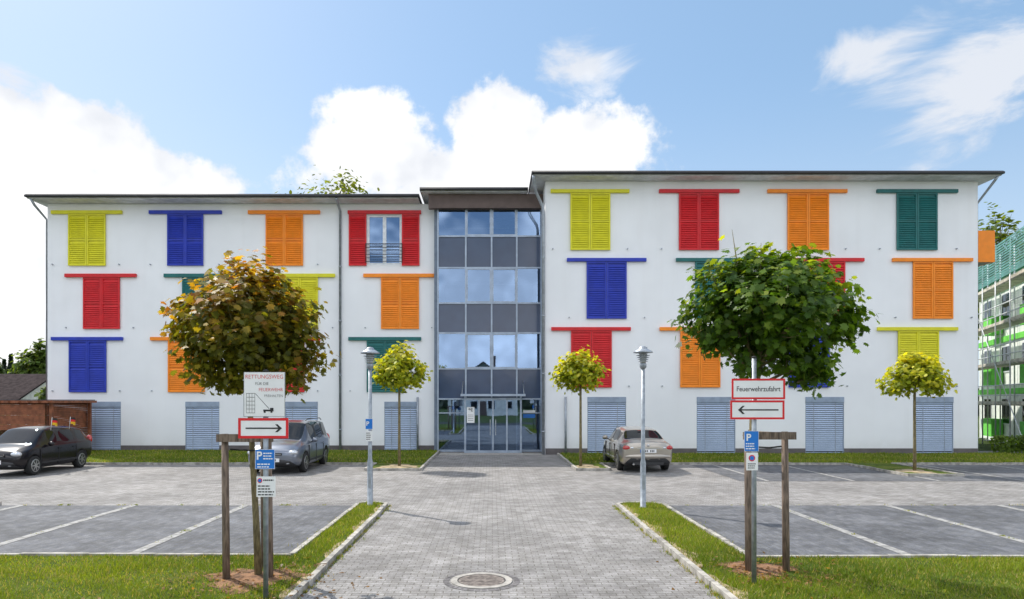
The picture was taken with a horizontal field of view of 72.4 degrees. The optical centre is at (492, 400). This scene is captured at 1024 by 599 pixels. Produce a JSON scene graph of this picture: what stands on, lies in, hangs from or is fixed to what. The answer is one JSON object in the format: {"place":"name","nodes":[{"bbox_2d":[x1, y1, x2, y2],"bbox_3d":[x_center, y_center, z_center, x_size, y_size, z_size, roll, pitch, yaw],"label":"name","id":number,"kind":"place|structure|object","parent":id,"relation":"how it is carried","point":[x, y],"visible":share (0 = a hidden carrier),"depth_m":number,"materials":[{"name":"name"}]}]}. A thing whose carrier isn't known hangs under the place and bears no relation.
{"place":"outdoors","nodes":[
{"label":"outdoors","id":0,"kind":"place"},
{"bbox_2d":[19,382,45,400],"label":"walls","id":1,"kind":"structure","parent":0,"point":[29,397],"depth_m":57.80,"materials":[{"name":"white paint"}]},
{"bbox_2d":[0,374,45,400],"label":"roof","id":2,"kind":"structure","parent":1,"relation":"on","point":[15,387],"depth_m":57.95,"materials":[{"name":"tile"}]},
{"bbox_2d":[0,501,382,598],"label":"lawn","id":3,"kind":"structure","parent":0,"point":[49,592],"depth_m":9.06,"materials":[{"name":"green plant"}]},
{"bbox_2d":[216,434,273,579],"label":"tree stakes","id":4,"kind":"object","parent":3,"relation":"on","point":[224,439],"visible":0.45,"depth_m":8.94,"materials":[{"name":"brown wood"}]},
{"bbox_2d":[158,246,342,574],"bbox_3d":[-3.281,0.203,9.185,2.184,4.340,2.079,0,0,42],"label":"maple tree","id":5,"kind":"object","parent":3,"relation":"on","point":[251,322],"visible":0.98,"depth_m":8.86,"materials":[{"name":"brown plant"}]},
{"bbox_2d":[202,568,308,594],"bbox_3d":[-3.114,2.275,9.039,1.206,0.030,1.186,0,0,43],"label":"soil patch","id":6,"kind":"object","parent":3,"relation":"on","point":[249,575],"visible":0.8,"depth_m":8.94,"materials":[{"name":"brown soil"}]},
{"bbox_2d":[238,369,288,598],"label":"fire lane sign","id":7,"kind":"object","parent":3,"relation":"on","point":[264,394],"visible":1,"depth_m":8.05,"materials":[{"name":"metal"}]},
{"bbox_2d":[361,347,379,504],"bbox_3d":[-2.674,0.590,15.300,0.420,3.520,0.420,0,0,0],"label":"street lamp","id":8,"kind":"object","parent":3,"relation":"on","point":[369,352],"visible":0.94,"depth_m":15.25,"materials":[{"name":"metal"}]},
{"bbox_2d":[86,448,436,462],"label":"lawn","id":9,"kind":"structure","parent":0,"point":[381,459],"depth_m":28.58,"materials":[{"name":"green plant"}]},
{"bbox_2d":[439,418,541,454],"bbox_3d":[-0.050,1.495,30.550,4.500,1.700,1.100,0,0,0],"label":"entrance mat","id":10,"kind":"object","parent":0,"point":[489,453],"visible":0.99,"depth_m":30.71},
{"bbox_2d":[299,452,720,598],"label":"driveway","id":11,"kind":"structure","parent":0,"point":[547,526],"depth_m":11.38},
{"bbox_2d":[443,571,519,590],"bbox_3d":[-0.140,2.341,9.080,1.000,0.001,1.000,0,0,0],"label":"manhole surround","id":12,"kind":"object","parent":11,"relation":"on","point":[446,583],"visible":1,"depth_m":8.94,"materials":[{"name":"grey concrete"}]},
{"bbox_2d":[451,572,511,588],"bbox_3d":[-0.140,2.340,9.080,0.800,0.021,0.800,0,0,0],"label":"manhole cover","id":13,"kind":"object","parent":11,"relation":"on","point":[481,580],"visible":1,"depth_m":9.05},
{"bbox_2d":[437,210,541,451],"bbox_3d":[-0.124,-3.292,31.910,4.778,11.264,0.140,0,0,0],"label":"stair tower frame","id":14,"kind":"object","parent":11,"relation":"on","point":[491,251],"visible":0.84,"depth_m":31.90,"materials":[{"name":"grey metal"}]},
{"bbox_2d":[460,381,525,452],"bbox_3d":[0.030,0.738,31.229,2.844,3.224,1.257,0,0,0],"label":"entrance frame","id":15,"kind":"object","parent":11,"relation":"on","point":[492,450],"visible":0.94,"depth_m":31.11,"materials":[{"name":"grey metal"}]},
{"bbox_2d":[82,552,929,598],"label":"fallen leaves","id":16,"kind":"object","parent":11,"relation":"on","point":[303,566],"visible":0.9,"depth_m":8.96,"materials":[{"name":"brown plant"}]},
{"bbox_2d":[288,504,744,598],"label":"weeds","id":17,"kind":"object","parent":11,"relation":"on","point":[615,508],"visible":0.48,"depth_m":10.81,"materials":[{"name":"green plant"}]},
{"bbox_2d":[0,465,1023,554],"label":"parking bays","id":18,"kind":"object","parent":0,"point":[129,529],"visible":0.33,"depth_m":13.20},
{"bbox_2d":[0,503,1022,542],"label":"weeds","id":19,"kind":"object","parent":18,"relation":"on","point":[686,504],"visible":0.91,"depth_m":14.63,"materials":[{"name":"green plant"}]},
{"bbox_2d":[0,465,1023,553],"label":"parking bay lines","id":20,"kind":"object","parent":18,"relation":"on","point":[153,544],"visible":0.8,"depth_m":13.07,"materials":[{"name":"white paint"}]},
{"bbox_2d":[0,451,1023,505],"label":"parking lot paving","id":21,"kind":"structure","parent":0,"point":[202,484],"depth_m":18.86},
{"bbox_2d":[0,417,91,474],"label":"black hatchback car","id":22,"kind":"object","parent":21,"relation":"on","point":[31,450],"visible":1,"depth_m":22.57,"materials":[{"name":"paint"}]},
{"bbox_2d":[0,401,96,450],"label":"wooden carport","id":23,"kind":"object","parent":21,"relation":"on","point":[15,414],"visible":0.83,"depth_m":29.07,"materials":[{"name":"brown wood"}]},
{"bbox_2d":[0,501,387,598],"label":"kerb","id":24,"kind":"structure","parent":21,"relation":"on","point":[321,568],"depth_m":10.33,"materials":[{"name":"concrete"}]},
{"bbox_2d":[60,450,439,470],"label":"kerb","id":25,"kind":"structure","parent":21,"relation":"on","point":[421,468],"depth_m":25.42,"materials":[{"name":"concrete"}]},
{"bbox_2d":[247,417,329,471],"bbox_3d":[-6.950,1.485,24.190,2.130,1.714,4.474,0,0,0],"label":"grey minivan car","id":26,"kind":"object","parent":21,"relation":"on","point":[304,445],"visible":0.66,"depth_m":23.10,"materials":[{"name":"paint"}]},
{"bbox_2d":[373,463,423,467],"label":"lawn","id":27,"kind":"structure","parent":21,"relation":"on","point":[419,465],"depth_m":25.02,"materials":[{"name":"green plant"}]},
{"bbox_2d":[376,464,418,467],"bbox_3d":[-3.222,2.275,24.385,1.507,0.030,1.542,0,0,0],"label":"soil patch","id":28,"kind":"object","parent":27,"relation":"on","point":[401,466],"visible":0.92,"depth_m":24.04,"materials":[{"name":"beige soil"}]},
{"bbox_2d":[372,340,432,465],"bbox_3d":[-3.135,0.149,24.194,2.280,4.442,1.994,0,0,0],"label":"young maple tree","id":29,"kind":"object","parent":27,"relation":"on","point":[397,365],"visible":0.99,"depth_m":23.97,"materials":[{"name":"green plant"}]},
{"bbox_2d":[30,175,998,454],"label":"downpipes","id":30,"kind":"object","parent":21,"relation":"on","point":[418,397],"visible":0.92,"depth_m":32.13,"materials":[{"name":"metal"}]},
{"bbox_2d":[121,445,977,454],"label":"plinth","id":31,"kind":"structure","parent":21,"relation":"on","point":[551,451],"depth_m":30.29,"materials":[{"name":"grey concrete"}]},
{"bbox_2d":[548,344,611,465],"bbox_3d":[2.973,0.213,24.166,1.727,4.314,1.998,0,0,-39],"label":"young maple tree","id":32,"kind":"object","parent":21,"relation":"on","point":[574,371],"visible":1,"depth_m":24.03,"materials":[{"name":"green plant"}]},
{"bbox_2d":[572,463,605,467],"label":"lawn","id":33,"kind":"structure","parent":21,"relation":"on","point":[596,464],"depth_m":25.02,"materials":[{"name":"green plant"}]},
{"bbox_2d":[576,464,598,467],"bbox_3d":[3.239,2.275,24.338,0.914,0.030,1.762,0,0,0],"label":"soil patch","id":34,"kind":"object","parent":33,"relation":"on","point":[587,466],"visible":0.86,"depth_m":24.06,"materials":[{"name":"beige soil"}]},
{"bbox_2d":[602,426,672,469],"bbox_3d":[5.050,1.624,24.873,2.070,1.436,4.546,0,0,0],"label":"silver sedan car","id":35,"kind":"object","parent":21,"relation":"on","point":[621,446],"visible":0.94,"depth_m":22.93,"materials":[{"name":"paint"}]},
{"bbox_2d":[542,181,977,447],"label":"wing wall","id":36,"kind":"structure","parent":21,"relation":"on","point":[644,219],"depth_m":30.30,"materials":[{"name":"white paint"}]},
{"bbox_2d":[51,248,972,390],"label":"shutter stops","id":37,"kind":"object","parent":36,"relation":"attached to","point":[568,317],"visible":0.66,"depth_m":30.25,"materials":[{"name":"metal"}]},
{"bbox_2d":[551,189,629,249],"bbox_3d":[4.222,-7.810,30.238,3.401,2.618,0.117,0,0,0],"label":"window shutter","id":38,"kind":"object","parent":36,"relation":"attached to","point":[589,219],"depth_m":30.23,"materials":[{"name":"yellow wood"}]},
{"bbox_2d":[551,327,630,386],"bbox_3d":[4.266,-1.861,30.238,3.430,2.604,0.117,0,0,0],"label":"window shutter","id":39,"kind":"object","parent":36,"relation":"attached to","point":[598,340],"depth_m":30.22,"materials":[{"name":"red wood"}]},
{"bbox_2d":[587,397,625,452],"bbox_3d":[4.957,1.101,30.343,1.737,2.497,0.185,0,0,0],"label":"ground floor window","id":40,"kind":"structure","parent":36,"relation":"attached to","point":[606,416],"depth_m":30.33,"materials":[{"name":"metal"}]},
{"bbox_2d":[567,258,646,318],"bbox_3d":[4.940,-4.839,30.238,3.430,2.618,0.117,0,0,0],"label":"window shutter","id":41,"kind":"object","parent":36,"relation":"attached to","point":[606,288],"depth_m":30.23,"materials":[{"name":"blue wood"}]},
{"bbox_2d":[659,327,720,386],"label":"window shutter","id":42,"kind":"object","parent":36,"relation":"attached to","point":[696,370],"depth_m":30.23,"materials":[{"name":"orange wood"}]},
{"bbox_2d":[659,189,739,249],"bbox_3d":[8.943,-7.810,30.238,3.460,2.618,0.117,0,0,0],"label":"window shutter","id":43,"kind":"object","parent":36,"relation":"attached to","point":[698,219],"depth_m":30.23,"materials":[{"name":"red wood"}]},
{"bbox_2d":[676,258,743,318],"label":"window shutter","id":44,"kind":"object","parent":36,"relation":"attached to","point":[700,263],"depth_m":30.22,"materials":[{"name":"teal wood"}]},
{"bbox_2d":[697,397,735,452],"bbox_3d":[9.693,1.101,30.343,1.737,2.497,0.185,0,0,0],"label":"ground floor window","id":45,"kind":"structure","parent":36,"relation":"attached to","point":[715,428],"depth_m":30.33,"materials":[{"name":"metal"}]},
{"bbox_2d":[528,171,1004,193],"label":"roof","id":46,"kind":"structure","parent":36,"relation":"on","point":[980,177],"depth_m":29.68,"materials":[{"name":"metal"}]},
{"bbox_2d":[767,189,847,249],"bbox_3d":[13.619,-7.810,30.238,3.430,2.618,0.117,0,0,0],"label":"window shutter","id":47,"kind":"object","parent":36,"relation":"attached to","point":[807,216],"depth_m":30.23,"materials":[{"name":"orange wood"}]},
{"bbox_2d":[789,328,829,386],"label":"window shutter","id":48,"kind":"object","parent":36,"relation":"attached to","point":[820,382],"depth_m":30.23,"materials":[{"name":"blue wood"}]},
{"bbox_2d":[805,397,843,452],"bbox_3d":[14.400,1.101,30.343,1.737,2.497,0.185,0,0,0],"label":"ground floor window","id":49,"kind":"structure","parent":36,"relation":"attached to","point":[824,424],"depth_m":30.33,"materials":[{"name":"metal"}]},
{"bbox_2d":[804,258,864,310],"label":"window shutter","id":50,"kind":"object","parent":36,"relation":"attached to","point":[837,261],"depth_m":30.23,"materials":[{"name":"red wood"}]},
{"bbox_2d":[876,189,957,249],"bbox_3d":[18.369,-7.810,30.238,3.489,2.618,0.117,0,0,0],"label":"window shutter","id":51,"kind":"object","parent":36,"relation":"attached to","point":[916,219],"depth_m":30.23,"materials":[{"name":"teal wood"}]},
{"bbox_2d":[877,327,957,386],"bbox_3d":[18.384,-1.861,30.238,3.460,2.604,0.117,0,0,0],"label":"window shutter","id":52,"kind":"object","parent":36,"relation":"attached to","point":[921,339],"depth_m":30.22,"materials":[{"name":"yellow wood"}]},
{"bbox_2d":[892,258,972,318],"bbox_3d":[19.029,-4.839,30.238,3.460,2.618,0.117,0,0,0],"label":"window shutter","id":53,"kind":"object","parent":36,"relation":"attached to","point":[932,288],"depth_m":30.23,"materials":[{"name":"orange wood"}]},
{"bbox_2d":[916,397,953,452],"bbox_3d":[19.136,1.101,30.343,1.737,2.497,0.185,0,0,0],"label":"ground floor window","id":54,"kind":"structure","parent":36,"relation":"attached to","point":[934,425],"depth_m":30.33,"materials":[{"name":"metal"}]},
{"bbox_2d":[978,231,994,266],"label":"side balcony","id":55,"kind":"structure","parent":36,"relation":"attached to","point":[986,247],"depth_m":31.10,"materials":[{"name":"concrete"}]},
{"bbox_2d":[557,453,1023,475],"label":"kerb","id":56,"kind":"structure","parent":21,"relation":"on","point":[605,464],"depth_m":25.41,"materials":[{"name":"concrete"}]},
{"bbox_2d":[1,416,1022,450],"bbox_3d":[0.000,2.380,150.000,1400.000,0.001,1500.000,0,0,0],"label":"ground","id":57,"kind":"structure","parent":0,"point":[985,446],"depth_m":36.86,"materials":[{"name":"green plant"}]},
{"bbox_2d":[0,357,5,373],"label":"tree","id":58,"kind":"object","parent":57,"relation":"on","point":[2,370],"visible":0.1,"depth_m":80.12,"materials":[{"name":"green plant"}]},
{"bbox_2d":[1,358,6,369],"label":"conifer tree","id":59,"kind":"object","parent":57,"relation":"on","point":[4,362],"visible":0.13,"depth_m":81.90,"materials":[{"name":"green plant"}]},
{"bbox_2d":[6,353,13,373],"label":"conifer tree","id":60,"kind":"object","parent":57,"relation":"on","point":[10,363],"visible":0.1,"depth_m":79.80,"materials":[{"name":"green plant"}]},
{"bbox_2d":[7,338,45,373],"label":"tree","id":61,"kind":"object","parent":57,"relation":"on","point":[33,361],"visible":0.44,"depth_m":74.21,"materials":[{"name":"green plant"}]},
{"bbox_2d":[34,385,45,410],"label":"tree","id":62,"kind":"object","parent":57,"relation":"on","point":[41,395],"visible":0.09,"depth_m":49.26,"materials":[{"name":"green plant"}]},
{"bbox_2d":[48,204,433,449],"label":"wing wall","id":63,"kind":"structure","parent":57,"relation":"on","point":[136,357],"depth_m":32.30,"materials":[{"name":"white paint"}]},
{"bbox_2d":[51,210,122,265],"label":"window shutter","id":64,"kind":"object","parent":63,"relation":"attached to","point":[86,237],"depth_m":32.23,"materials":[{"name":"yellow wood"}]},
{"bbox_2d":[51,337,122,391],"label":"window shutter","id":65,"kind":"object","parent":63,"relation":"attached to","point":[87,364],"depth_m":32.23,"materials":[{"name":"blue wood"}]},
{"bbox_2d":[64,274,136,328],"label":"window shutter","id":66,"kind":"object","parent":63,"relation":"attached to","point":[101,301],"depth_m":32.22,"materials":[{"name":"red wood"}]},
{"bbox_2d":[92,402,120,449],"bbox_3d":[-17.922,1.206,32.343,1.597,2.287,0.185,0,0,0],"label":"ground floor window","id":67,"kind":"structure","parent":63,"relation":"attached to","point":[106,425],"depth_m":32.33,"materials":[{"name":"metal"}]},
{"bbox_2d":[150,337,204,391],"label":"window shutter","id":68,"kind":"object","parent":63,"relation":"attached to","point":[175,384],"depth_m":32.23,"materials":[{"name":"orange wood"}]},
{"bbox_2d":[148,210,221,265],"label":"window shutter","id":69,"kind":"object","parent":63,"relation":"attached to","point":[184,237],"depth_m":32.23,"materials":[{"name":"blue wood"}]},
{"bbox_2d":[163,274,231,315],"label":"window shutter","id":70,"kind":"object","parent":63,"relation":"attached to","point":[186,289],"depth_m":32.22,"materials":[{"name":"teal wood"}]},
{"bbox_2d":[185,402,218,449],"bbox_3d":[-13.390,1.206,32.343,1.628,2.287,0.185,0,0,0],"label":"ground floor window","id":71,"kind":"structure","parent":63,"relation":"attached to","point":[202,424],"depth_m":32.33,"materials":[{"name":"metal"}]},
{"bbox_2d":[24,194,421,206],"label":"roof","id":72,"kind":"structure","parent":63,"relation":"on","point":[44,199],"depth_m":31.46,"materials":[{"name":"metal"}]},
{"bbox_2d":[248,210,319,265],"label":"window shutter","id":73,"kind":"object","parent":63,"relation":"attached to","point":[284,237],"depth_m":32.23,"materials":[{"name":"orange wood"}]},
{"bbox_2d":[285,402,317,420],"bbox_3d":[-8.812,1.206,32.343,1.565,2.287,0.185,0,0,0],"label":"ground floor window","id":74,"kind":"structure","parent":63,"relation":"attached to","point":[298,410],"depth_m":32.32,"materials":[{"name":"metal"}]},
{"bbox_2d":[287,339,319,391],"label":"window shutter","id":75,"kind":"object","parent":63,"relation":"attached to","point":[300,390],"depth_m":32.23,"materials":[{"name":"wood"}]},
{"bbox_2d":[280,274,334,327],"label":"window shutter","id":76,"kind":"object","parent":63,"relation":"attached to","point":[308,283],"depth_m":32.22,"materials":[{"name":"yellow wood"}]},
{"bbox_2d":[348,210,420,265],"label":"window shutter","id":77,"kind":"object","parent":63,"relation":"attached to","point":[410,235],"depth_m":32.23,"materials":[{"name":"red wood"}]},
{"bbox_2d":[368,215,400,264],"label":"french window","id":78,"kind":"structure","parent":63,"relation":"attached to","point":[384,228],"depth_m":34.80,"materials":[{"name":"glass"}]},
{"bbox_2d":[365,243,401,262],"bbox_3d":[-4.986,-6.772,32.218,1.704,0.900,0.164,0,0,0],"label":"window railing","id":79,"kind":"object","parent":78,"relation":"attached to","point":[381,254],"depth_m":32.15,"materials":[{"name":"grey metal"}]},
{"bbox_2d":[348,337,420,391],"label":"window shutter","id":80,"kind":"object","parent":63,"relation":"attached to","point":[380,345],"depth_m":32.22,"materials":[{"name":"teal wood"}]},
{"bbox_2d":[363,274,433,328],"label":"window shutter","id":81,"kind":"object","parent":63,"relation":"attached to","point":[399,301],"depth_m":32.22,"materials":[{"name":"orange wood"}]},
{"bbox_2d":[384,402,416,449],"bbox_3d":[-4.218,1.206,32.343,1.597,2.287,0.185,0,0,0],"label":"ground floor window","id":82,"kind":"structure","parent":63,"relation":"attached to","point":[408,425],"depth_m":32.33,"materials":[{"name":"metal"}]},
{"bbox_2d":[428,194,542,228],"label":"brown fascia","id":83,"kind":"structure","parent":63,"relation":"attached to","point":[483,205],"depth_m":31.65,"materials":[{"name":"paint"}]},
{"bbox_2d":[420,187,527,203],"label":"roof","id":84,"kind":"structure","parent":83,"relation":"on","point":[425,191],"depth_m":31.23,"materials":[{"name":"metal"}]},
{"bbox_2d":[275,166,379,193],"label":"tree","id":85,"kind":"object","parent":57,"relation":"on","point":[344,190],"visible":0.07,"depth_m":49.33,"materials":[{"name":"green plant"}]},
{"bbox_2d":[434,210,539,449],"bbox_3d":[-0.190,-3.340,34.550,4.940,11.420,5.100,0,0,0],"label":"stairwell interior","id":86,"kind":"object","parent":57,"relation":"on","point":[451,346],"visible":0.49,"depth_m":36.90,"materials":[{"name":"glass"}]},
{"bbox_2d":[615,502,1023,598],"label":"kerb","id":87,"kind":"structure","parent":57,"relation":"on","point":[699,573],"depth_m":10.22,"materials":[{"name":"concrete"}]},
{"bbox_2d":[978,226,1023,446],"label":"scaffolded building","id":88,"kind":"structure","parent":57,"relation":"on","point":[1001,352],"depth_m":37.46,"materials":[{"name":"green metal"}]},
{"bbox_2d":[978,202,1023,339],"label":"tree","id":89,"kind":"object","parent":57,"relation":"on","point":[1000,237],"visible":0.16,"depth_m":55.53,"materials":[{"name":"green plant"}]},
{"bbox_2d":[0,0,1023,387],"label":"sky","id":90,"kind":"structure","parent":0,"point":[97,96],"materials":[{"name":"blue"}]},
{"bbox_2d":[560,451,1023,462],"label":"lawn","id":91,"kind":"structure","parent":0,"point":[812,459],"depth_m":27.60,"materials":[{"name":"green plant"}]},
{"bbox_2d":[989,434,1023,452],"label":"shrubs","id":92,"kind":"object","parent":91,"relation":"on","point":[1011,441],"visible":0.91,"depth_m":30.45,"materials":[{"name":"green plant"}]},
{"bbox_2d":[621,501,1023,598],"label":"lawn","id":93,"kind":"structure","parent":0,"point":[887,585],"depth_m":9.06,"materials":[{"name":"green plant"}]},
{"bbox_2d":[633,346,652,507],"bbox_3d":[3.244,0.590,15.050,0.420,3.520,0.420,0,0,0],"label":"street lamp","id":94,"kind":"object","parent":93,"relation":"on","point":[642,351],"visible":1,"depth_m":15.01,"materials":[{"name":"metal"}]},
{"bbox_2d":[730,356,784,583],"bbox_3d":[3.298,0.908,8.729,0.684,2.924,0.081,0,0,0],"label":"fire access sign","id":95,"kind":"object","parent":93,"relation":"on","point":[754,389],"visible":1,"depth_m":8.69,"materials":[{"name":"metal"}]},
{"bbox_2d":[718,561,797,578],"bbox_3d":[3.581,2.275,9.572,0.972,0.030,0.926,0,0,-35],"label":"soil patch","id":96,"kind":"object","parent":93,"relation":"on","point":[763,566],"visible":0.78,"depth_m":9.47,"materials":[{"name":"brown soil"}]},
{"bbox_2d":[743,430,795,571],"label":"tree stakes","id":97,"kind":"object","parent":93,"relation":"on","point":[784,437],"visible":0.58,"depth_m":9.35,"materials":[{"name":"brown wood"}]},
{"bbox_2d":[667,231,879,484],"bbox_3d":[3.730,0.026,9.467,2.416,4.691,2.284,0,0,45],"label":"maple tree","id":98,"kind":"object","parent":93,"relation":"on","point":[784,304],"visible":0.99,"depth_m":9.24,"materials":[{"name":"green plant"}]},
{"bbox_2d":[851,463,954,473],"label":"lawn","id":99,"kind":"structure","parent":0,"point":[890,466],"depth_m":23.90,"materials":[{"name":"green plant"}]},
{"bbox_2d":[875,349,957,470],"bbox_3d":[13.633,0.358,22.470,2.339,4.025,1.930,0,0,0],"label":"young maple tree","id":100,"kind":"object","parent":99,"relation":"on","point":[912,373],"visible":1,"depth_m":22.41,"materials":[{"name":"green plant"}]},
{"bbox_2d":[896,469,937,473],"bbox_3d":[13.600,2.275,22.597,1.138,0.030,1.572,0,0,19],"label":"soil patch","id":101,"kind":"object","parent":99,"relation":"on","point":[912,470],"visible":0.9,"depth_m":22.44,"materials":[{"name":"beige soil"}]}
]}

